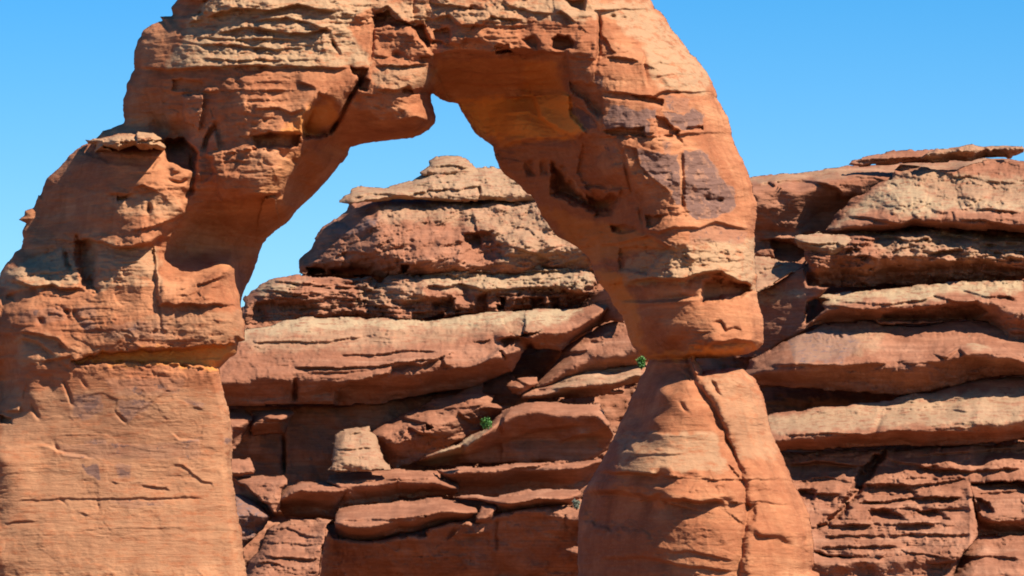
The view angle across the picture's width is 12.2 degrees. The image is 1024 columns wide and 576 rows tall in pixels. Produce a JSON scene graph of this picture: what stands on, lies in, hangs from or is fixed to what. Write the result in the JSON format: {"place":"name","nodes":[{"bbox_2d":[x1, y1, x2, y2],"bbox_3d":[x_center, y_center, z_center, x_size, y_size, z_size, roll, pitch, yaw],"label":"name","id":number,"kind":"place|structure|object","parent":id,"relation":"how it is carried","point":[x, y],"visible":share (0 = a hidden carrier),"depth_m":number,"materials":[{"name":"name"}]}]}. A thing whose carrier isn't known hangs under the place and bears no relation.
{"place":"outdoors","nodes":[
{"label":"outdoors","id":0,"kind":"place"},
{"bbox_2d":[233,475,287,520],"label":"lit block","id":1,"kind":"structure","parent":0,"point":[264,492],"depth_m":176.10,"materials":[{"name":"stone"}]},
{"bbox_2d":[231,457,254,476],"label":"block","id":2,"kind":"structure","parent":1,"relation":"on","point":[241,467],"depth_m":177.41,"materials":[{"name":"stone"}]},
{"bbox_2d":[229,408,252,449],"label":"corner block","id":3,"kind":"structure","parent":2,"relation":"on","point":[241,419],"depth_m":179.06,"materials":[{"name":"stone"}]},
{"bbox_2d":[0,0,1023,306],"label":"sky","id":4,"kind":"structure","parent":0,"point":[801,86],"materials":[{"name":"blue"}]},
{"bbox_2d":[241,214,1023,574],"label":"hills","id":5,"kind":"structure","parent":0,"point":[777,398],"depth_m":184.68,"materials":[{"name":"stone"}]},
{"bbox_2d":[250,409,294,435],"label":"wedge block","id":6,"kind":"structure","parent":5,"relation":"on","point":[272,421],"depth_m":179.51,"materials":[{"name":"stone"}]},
{"bbox_2d":[280,481,346,518],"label":"dark step","id":7,"kind":"object","parent":5,"relation":"on","point":[309,499],"visible":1,"depth_m":175.94,"materials":[{"name":"stone"}]},
{"bbox_2d":[229,375,528,489],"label":"shaded wall","id":8,"kind":"structure","parent":5,"relation":"on","point":[300,449],"depth_m":181.53,"materials":[{"name":"stone"}]},
{"bbox_2d":[326,468,459,508],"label":"flat ledge","id":9,"kind":"object","parent":5,"relation":"on","point":[379,486],"visible":1,"depth_m":176.29,"materials":[{"name":"stone"}]},
{"bbox_2d":[327,426,390,471],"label":"rock pinnacle","id":10,"kind":"object","parent":9,"relation":"on","point":[355,449],"visible":1,"depth_m":176.42,"materials":[{"name":"stone"}]},
{"bbox_2d":[219,302,607,406],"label":"smooth ledge","id":11,"kind":"object","parent":5,"relation":"on","point":[343,361],"visible":0.91,"depth_m":180.03,"materials":[{"name":"stone"}]},
{"bbox_2d":[242,265,596,324],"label":"rough ledge band","id":12,"kind":"object","parent":5,"relation":"on","point":[402,295],"visible":0.98,"depth_m":183.33,"materials":[{"name":"stone"}]},
{"bbox_2d":[299,199,598,283],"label":"rock dome","id":13,"kind":"object","parent":12,"relation":"on","point":[383,239],"visible":0.6,"depth_m":184.81,"materials":[{"name":"stone"}]},
{"bbox_2d":[339,166,534,204],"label":"summit layer","id":14,"kind":"object","parent":5,"relation":"on","point":[491,183],"visible":0.66,"depth_m":186.79,"materials":[{"name":"stone"}]},
{"bbox_2d":[420,155,477,175],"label":"dome cap","id":15,"kind":"object","parent":14,"relation":"on","point":[449,165],"visible":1,"depth_m":188.30,"materials":[{"name":"stone"}]},
{"bbox_2d":[372,383,510,468],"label":"stepped ledge","id":16,"kind":"object","parent":5,"relation":"on","point":[417,435],"visible":0.96,"depth_m":179.04,"materials":[{"name":"stone"}]},
{"bbox_2d":[479,417,491,429],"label":"shrub","id":17,"kind":"object","parent":5,"relation":"on","point":[485,423],"visible":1,"depth_m":175.52,"materials":[{"name":"green plant"}]},
{"bbox_2d":[416,401,613,466],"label":"shadow flank","id":18,"kind":"object","parent":5,"relation":"on","point":[533,432],"visible":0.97,"depth_m":178.53,"materials":[{"name":"stone"}]},
{"bbox_2d":[526,289,624,375],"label":"gully wall","id":19,"kind":"structure","parent":5,"relation":"on","point":[542,361],"depth_m":183.54,"materials":[{"name":"stone"}]},
{"bbox_2d":[521,362,646,399],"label":"pointed slab","id":20,"kind":"structure","parent":5,"relation":"on","point":[608,381],"depth_m":179.65,"materials":[{"name":"stone"}]},
{"bbox_2d":[506,376,538,395],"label":"block","id":21,"kind":"structure","parent":20,"relation":"on","point":[519,386],"depth_m":179.95,"materials":[{"name":"stone"}]},
{"bbox_2d":[534,321,648,388],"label":"diagonal slab","id":22,"kind":"structure","parent":20,"relation":"on","point":[605,346],"depth_m":180.40,"materials":[{"name":"stone"}]},
{"bbox_2d":[636,355,645,369],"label":"shrub","id":23,"kind":"object","parent":5,"relation":"on","point":[640,360],"visible":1,"depth_m":177.34,"materials":[{"name":"green plant"}]},
{"bbox_2d":[735,267,828,357],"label":"shaded ramp","id":24,"kind":"structure","parent":5,"relation":"on","point":[783,303],"depth_m":183.99,"materials":[{"name":"stone"}]},
{"bbox_2d":[755,256,806,292],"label":"lit ramp","id":25,"kind":"structure","parent":24,"relation":"on","point":[770,271],"depth_m":185.13,"materials":[{"name":"stone"}]},
{"bbox_2d":[750,158,1023,262],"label":"crest wall","id":26,"kind":"structure","parent":5,"relation":"on","point":[791,206],"depth_m":188.73,"materials":[{"name":"stone"}]},
{"bbox_2d":[849,149,941,166],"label":"crest slab","id":27,"kind":"structure","parent":26,"relation":"on","point":[893,157],"depth_m":188.85,"materials":[{"name":"stone"}]},
{"bbox_2d":[768,376,1023,451],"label":"log ledge","id":28,"kind":"object","parent":5,"relation":"on","point":[987,410],"visible":0.99,"depth_m":177.77,"materials":[{"name":"stone"}]},
{"bbox_2d":[745,320,1023,394],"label":"whaleback","id":29,"kind":"object","parent":28,"relation":"on","point":[864,356],"visible":0.96,"depth_m":180.21,"materials":[{"name":"stone"}]},
{"bbox_2d":[808,280,1023,338],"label":"pale ledge","id":30,"kind":"object","parent":29,"relation":"on","point":[998,304],"visible":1,"depth_m":182.40,"materials":[{"name":"stone"}]},
{"bbox_2d":[804,226,1023,287],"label":"overhang band","id":31,"kind":"object","parent":30,"relation":"on","point":[915,255],"visible":0.95,"depth_m":184.47,"materials":[{"name":"stone"}]},
{"bbox_2d":[794,231,851,254],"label":"mushroom ledge","id":32,"kind":"object","parent":31,"relation":"attached to","point":[823,243],"visible":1,"depth_m":184.03,"materials":[{"name":"stone"}]},
{"bbox_2d":[901,334,1023,376],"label":"second whaleback","id":33,"kind":"object","parent":28,"relation":"on","point":[999,360],"visible":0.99,"depth_m":179.20,"materials":[{"name":"stone"}]},
{"bbox_2d":[826,160,1023,232],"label":"lit dome","id":34,"kind":"structure","parent":5,"relation":"on","point":[984,195],"depth_m":185.64,"materials":[{"name":"stone"}]},
{"bbox_2d":[920,144,1023,162],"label":"knobby slab","id":35,"kind":"structure","parent":5,"relation":"on","point":[970,152],"depth_m":188.04,"materials":[{"name":"stone"}]},
{"bbox_3d":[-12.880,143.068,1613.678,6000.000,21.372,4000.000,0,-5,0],"label":"ground","id":36,"kind":"structure","parent":0,"visible":0},
{"bbox_2d":[235,494,268,547],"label":"shaded boulder","id":37,"kind":"object","parent":36,"relation":"on","point":[253,517],"visible":0.48,"depth_m":175.14,"materials":[{"name":"stone"}]},
{"bbox_2d":[246,518,330,575],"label":"bottom block","id":38,"kind":"structure","parent":36,"relation":"on","point":[290,547],"depth_m":173.02,"materials":[{"name":"stone"}]},
{"bbox_2d":[0,0,819,575],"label":"rock arch","id":39,"kind":"object","parent":36,"relation":"on","point":[184,192],"visible":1,"depth_m":118.77,"materials":[{"name":"stone"}]},
{"bbox_2d":[318,505,578,575],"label":"bottom wall","id":40,"kind":"structure","parent":36,"relation":"on","point":[532,542],"depth_m":174.93,"materials":[{"name":"stone"}]},
{"bbox_2d":[334,497,477,540],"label":"oval boulder","id":41,"kind":"object","parent":40,"relation":"on","point":[367,522],"visible":1,"depth_m":174.04,"materials":[{"name":"stone"}]},
{"bbox_2d":[475,505,495,522],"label":"rock","id":42,"kind":"object","parent":40,"relation":"on","point":[485,514],"visible":1,"depth_m":174.30,"materials":[{"name":"stone"}]},
{"bbox_2d":[453,489,581,512],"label":"tongue boulder","id":43,"kind":"object","parent":40,"relation":"on","point":[524,499],"visible":0.98,"depth_m":174.89,"materials":[{"name":"stone"}]},
{"bbox_2d":[437,458,601,498],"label":"rock ledge","id":44,"kind":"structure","parent":40,"relation":"on","point":[497,481],"depth_m":177.06,"materials":[{"name":"stone"}]},
{"bbox_2d":[565,545,577,555],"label":"wedge stone","id":45,"kind":"object","parent":40,"relation":"on","point":[573,550],"visible":0.33,"depth_m":173.64,"materials":[{"name":"stone"}]},
{"bbox_2d":[565,504,580,533],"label":"hanging boulder","id":46,"kind":"object","parent":40,"relation":"on","point":[571,521],"visible":0.4,"depth_m":174.38,"materials":[{"name":"stone"}]},
{"bbox_2d":[572,499,579,509],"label":"shrub","id":47,"kind":"object","parent":40,"relation":"on","point":[575,502],"visible":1,"depth_m":173.10,"materials":[{"name":"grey plant"}]},
{"bbox_2d":[812,548,957,575],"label":"bottom shelf","id":48,"kind":"object","parent":36,"relation":"on","point":[916,564],"visible":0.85,"depth_m":172.08,"materials":[{"name":"stone"}]},
{"bbox_2d":[781,442,1023,564],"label":"bedded wall","id":49,"kind":"structure","parent":36,"relation":"on","point":[873,503],"depth_m":175.91,"materials":[{"name":"stone"}]},
{"bbox_2d":[971,481,1023,536],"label":"recess wall","id":50,"kind":"structure","parent":49,"relation":"attached to","point":[999,508],"depth_m":175.29,"materials":[{"name":"stone"}]},
{"bbox_2d":[954,534,1023,575],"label":"bottom right block","id":51,"kind":"structure","parent":36,"relation":"on","point":[992,556],"depth_m":172.78,"materials":[{"name":"stone"}]}
]}

